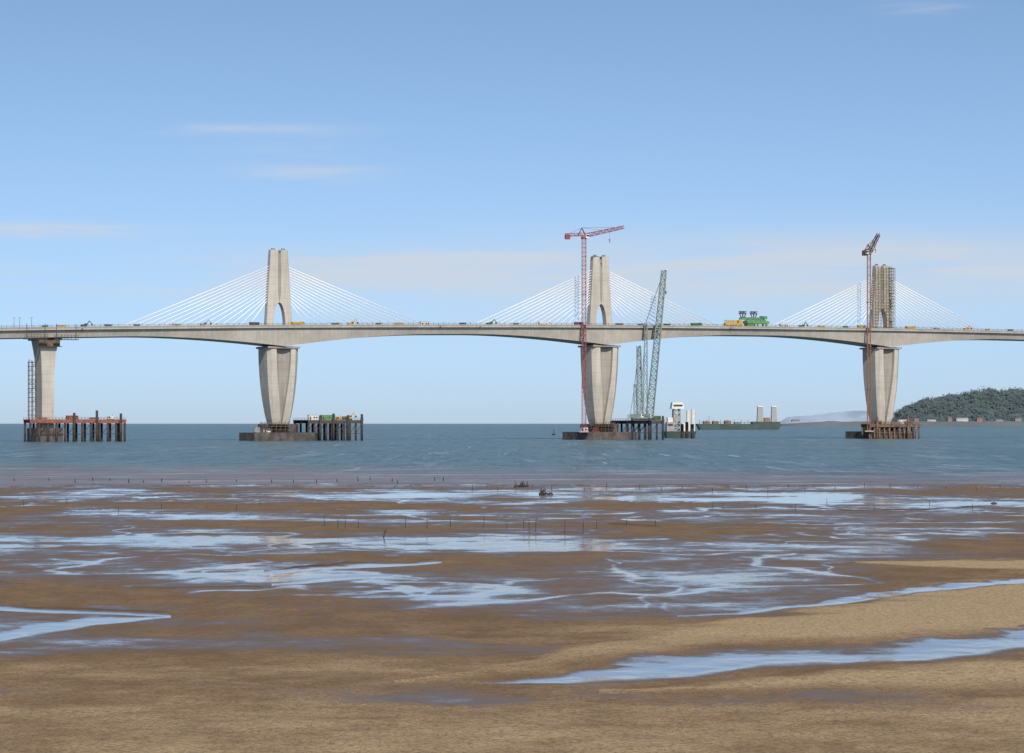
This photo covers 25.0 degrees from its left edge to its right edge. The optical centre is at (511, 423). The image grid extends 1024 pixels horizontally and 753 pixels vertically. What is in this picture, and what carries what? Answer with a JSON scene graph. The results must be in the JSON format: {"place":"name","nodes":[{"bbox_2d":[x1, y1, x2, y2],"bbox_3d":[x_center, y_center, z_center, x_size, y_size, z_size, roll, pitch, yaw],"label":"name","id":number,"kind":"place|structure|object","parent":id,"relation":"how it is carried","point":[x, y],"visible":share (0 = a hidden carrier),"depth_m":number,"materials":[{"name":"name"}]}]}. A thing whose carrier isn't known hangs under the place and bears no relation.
{"place":"outdoors","nodes":[
{"label":"outdoors","id":0,"kind":"place"},
{"bbox_2d":[0,482,1023,752],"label":"mudflat","id":1,"kind":"structure","parent":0,"point":[684,618],"depth_m":127.64,"materials":[{"name":"brown sand"}]},
{"bbox_2d":[514,481,528,486],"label":"driftwood","id":2,"kind":"object","parent":1,"relation":"on","point":[522,485],"visible":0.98,"depth_m":397.99,"materials":[{"name":"brown wood"}]},
{"bbox_2d":[539,489,547,494],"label":"driftwood","id":3,"kind":"object","parent":1,"relation":"on","point":[543,492],"visible":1,"depth_m":353.90,"materials":[{"name":"brown wood"}]},
{"bbox_2d":[0,424,1023,487],"bbox_3d":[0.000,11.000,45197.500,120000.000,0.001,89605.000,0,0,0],"label":"sea","id":4,"kind":"structure","parent":0,"point":[383,455],"depth_m":744.31,"materials":[{"name":"liquid"}]},
{"bbox_2d":[23,410,126,441],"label":"work platform","id":5,"kind":"structure","parent":4,"relation":"in","point":[97,421],"depth_m":1397.88,"materials":[{"name":"brown metal"}]},
{"bbox_2d":[28,359,36,418],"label":"access tower","id":6,"kind":"structure","parent":5,"relation":"on","point":[32,384],"depth_m":1388.77,"materials":[{"name":"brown metal"}]},
{"bbox_2d":[66,415,78,418],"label":"container","id":7,"kind":"object","parent":5,"relation":"on","point":[69,416],"visible":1,"depth_m":1394.10,"materials":[{"name":"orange metal"}]},
{"bbox_2d":[293,413,363,440],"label":"work platform","id":8,"kind":"structure","parent":4,"relation":"in","point":[334,431],"depth_m":1469.51,"materials":[{"name":"brown metal"}]},
{"bbox_2d":[308,415,317,419],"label":"site cabin","id":9,"kind":"object","parent":8,"relation":"on","point":[312,417],"visible":1,"depth_m":1465.65,"materials":[{"name":"white metal"}]},
{"bbox_2d":[322,415,331,419],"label":"container","id":10,"kind":"object","parent":8,"relation":"on","point":[326,417],"visible":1,"depth_m":1468.72,"materials":[{"name":"green metal"}]},
{"bbox_2d":[0,248,1023,441],"bbox_3d":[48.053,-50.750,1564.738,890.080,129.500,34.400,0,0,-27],"label":"bridge","id":11,"kind":"structure","parent":4,"relation":"in","point":[278,357],"depth_m":1541.19,"materials":[{"name":"concrete"}]},
{"bbox_2d":[249,322,259,324],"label":"site cabin","id":12,"kind":"object","parent":11,"relation":"on","point":[255,323],"visible":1,"depth_m":1445.10,"materials":[{"name":"metal"}]},
{"bbox_2d":[253,427,260,432],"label":"cabin","id":13,"kind":"object","parent":11,"relation":"on","point":[257,428],"visible":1,"depth_m":1449.37,"materials":[{"name":"white metal"}]},
{"bbox_2d":[262,428,269,432],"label":"site cabin","id":14,"kind":"object","parent":11,"relation":"on","point":[264,430],"visible":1,"depth_m":1449.00,"materials":[{"name":"white metal"}]},
{"bbox_2d":[260,421,289,432],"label":"scaffold","id":15,"kind":"object","parent":11,"relation":"on","point":[276,426],"visible":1,"depth_m":1449.67,"materials":[{"name":"brown metal"}]},
{"bbox_2d":[291,322,303,324],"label":"dump truck","id":16,"kind":"object","parent":11,"relation":"on","point":[297,323],"visible":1,"depth_m":1457.94,"materials":[{"name":"yellow paint"}]},
{"bbox_2d":[565,225,624,431],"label":"tower crane","id":17,"kind":"object","parent":11,"relation":"on","point":[585,236],"visible":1,"depth_m":1543.39,"materials":[{"name":"red paint"}]},
{"bbox_2d":[591,421,614,431],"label":"scaffold","id":18,"kind":"object","parent":11,"relation":"on","point":[603,426],"visible":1,"depth_m":1555.64,"materials":[{"name":"brown metal"}]},
{"bbox_2d":[723,320,742,325],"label":"girder carrier","id":19,"kind":"object","parent":11,"relation":"on","point":[739,322],"visible":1,"depth_m":1607.95,"materials":[{"name":"yellow paint"}]},
{"bbox_2d":[739,311,768,325],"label":"formwork machine","id":20,"kind":"object","parent":11,"relation":"on","point":[749,321],"visible":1,"depth_m":1613.89,"materials":[{"name":"green paint"}]},
{"bbox_2d":[873,266,890,327],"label":"scaffold","id":21,"kind":"object","parent":11,"relation":"on","point":[881,296],"visible":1,"depth_m":1671.63,"materials":[{"name":"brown metal"}]},
{"bbox_2d":[875,420,906,430],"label":"scaffold","id":22,"kind":"object","parent":11,"relation":"on","point":[891,428],"visible":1,"depth_m":1661.06,"materials":[{"name":"brown metal"}]},
{"bbox_2d":[889,267,894,327],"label":"scaffold","id":23,"kind":"object","parent":11,"relation":"on","point":[891,293],"visible":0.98,"depth_m":1674.84,"materials":[{"name":"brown metal"}]},
{"bbox_2d":[905,326,915,328],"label":"dump truck","id":24,"kind":"object","parent":11,"relation":"on","point":[910,327],"visible":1,"depth_m":1671.59,"materials":[{"name":"yellow paint"}]},
{"bbox_2d":[610,416,664,439],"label":"work platform","id":25,"kind":"structure","parent":4,"relation":"in","point":[627,421],"depth_m":1571.12,"materials":[{"name":"brown metal"}]},
{"bbox_2d":[628,346,643,419],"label":"crawler crane","id":26,"kind":"object","parent":25,"relation":"on","point":[637,416],"visible":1,"depth_m":1557.23,"materials":[{"name":"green metal"}]},
{"bbox_2d":[640,270,666,419],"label":"crawler crane","id":27,"kind":"object","parent":25,"relation":"on","point":[647,416],"visible":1,"depth_m":1564.12,"materials":[{"name":"green metal"}]},
{"bbox_2d":[664,397,696,437],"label":"piling barge","id":28,"kind":"object","parent":4,"relation":"on","point":[670,431],"visible":0.95,"depth_m":1756.63,"materials":[{"name":"white paint"}]},
{"bbox_2d":[681,424,683,437],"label":"mooring pile","id":29,"kind":"object","parent":4,"relation":"in","point":[682,430],"visible":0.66,"depth_m":1698.98,"materials":[{"name":"metal"}]},
{"bbox_2d":[685,422,687,437],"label":"mooring pile","id":30,"kind":"object","parent":4,"relation":"in","point":[686,429],"visible":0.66,"depth_m":1698.88,"materials":[{"name":"metal"}]},
{"bbox_2d":[691,424,693,437],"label":"mooring pile","id":31,"kind":"object","parent":4,"relation":"in","point":[692,430],"visible":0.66,"depth_m":1699.08,"materials":[{"name":"metal"}]},
{"bbox_2d":[696,406,781,429],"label":"transport barge","id":32,"kind":"object","parent":4,"relation":"on","point":[761,423],"visible":0.98,"depth_m":3988.42,"materials":[{"name":"white paint"}]},
{"bbox_2d":[861,416,920,438],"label":"work platform","id":33,"kind":"structure","parent":4,"relation":"in","point":[898,426],"depth_m":1657.81,"materials":[{"name":"brown metal"}]},
{"bbox_2d":[862,233,879,431],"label":"tower crane","id":34,"kind":"object","parent":33,"relation":"on","point":[866,252],"visible":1,"depth_m":1647.04,"materials":[{"name":"orange paint"}]},
{"bbox_2d":[897,420,905,423],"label":"site cabin","id":35,"kind":"object","parent":33,"relation":"on","point":[902,421],"visible":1,"depth_m":1665.42,"materials":[{"name":"white metal"}]},
{"bbox_2d":[0,0,1023,423],"label":"sky","id":36,"kind":"structure","parent":0,"point":[432,161],"materials":[{"name":"blue"}]},
{"bbox_2d":[780,411,894,423],"bbox_3d":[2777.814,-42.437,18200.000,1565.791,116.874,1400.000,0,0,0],"label":"hills","id":37,"kind":"structure","parent":0,"point":[848,416],"depth_m":17815.93,"materials":[{"name":"grey"}]},
{"bbox_2d":[782,421,1023,425],"bbox_3d":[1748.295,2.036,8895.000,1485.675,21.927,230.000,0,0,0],"label":"embankment","id":38,"kind":"structure","parent":0,"point":[945,423],"depth_m":8792.41,"materials":[{"name":"stone"}]},
{"bbox_2d":[955,417,967,420],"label":"shore building","id":39,"kind":"structure","parent":38,"relation":"on","point":[961,419],"depth_m":8838.00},
{"bbox_2d":[894,394,1023,420],"bbox_3d":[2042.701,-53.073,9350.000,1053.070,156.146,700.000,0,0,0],"label":"hill","id":40,"kind":"structure","parent":0,"point":[991,411],"depth_m":9124.28,"materials":[{"name":"green plant"}]},
{"bbox_2d":[892,386,1023,421],"bbox_3d":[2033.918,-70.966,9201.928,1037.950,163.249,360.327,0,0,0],"label":"hillside wood","id":41,"kind":"object","parent":40,"relation":"on","point":[1016,396],"visible":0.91,"depth_m":9180.04,"materials":[{"name":"green plant"}]}
]}

